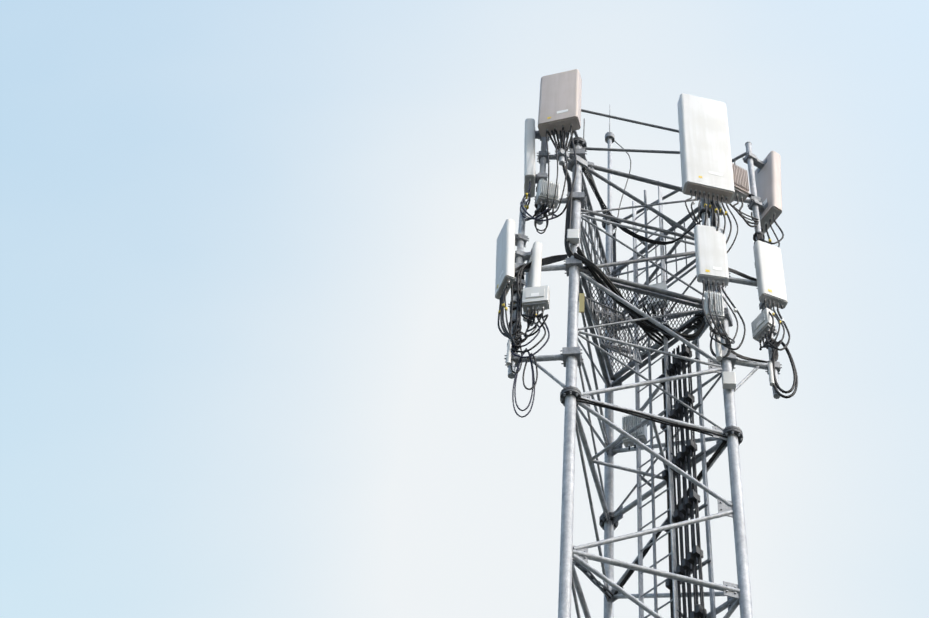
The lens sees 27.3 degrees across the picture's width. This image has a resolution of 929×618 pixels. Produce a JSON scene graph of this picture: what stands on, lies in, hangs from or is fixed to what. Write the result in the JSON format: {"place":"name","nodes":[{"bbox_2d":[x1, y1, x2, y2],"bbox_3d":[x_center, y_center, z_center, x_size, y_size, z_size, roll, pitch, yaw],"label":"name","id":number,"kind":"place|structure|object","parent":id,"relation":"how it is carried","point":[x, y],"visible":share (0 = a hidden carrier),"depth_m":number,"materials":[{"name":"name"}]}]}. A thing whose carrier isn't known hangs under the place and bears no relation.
{"place":"outdoors","nodes":[
{"label":"outdoors","id":0,"kind":"place"},
{"bbox_2d":[0,0,928,617],"label":"sky","id":1,"kind":"structure","parent":0,"point":[253,349],"materials":[{"name":"blue"}]},
{"bbox_3d":[0.587,10.243,4.713,3.200,0.120,3.200,1,-55,4],"label":"tower foundation","id":2,"kind":"object","parent":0,"visible":0},
{"bbox_2d":[495,69,797,617],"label":"telecom tower","id":3,"kind":"structure","parent":2,"relation":"on","point":[714,176],"depth_m":18.37,"materials":[{"name":"metal"}]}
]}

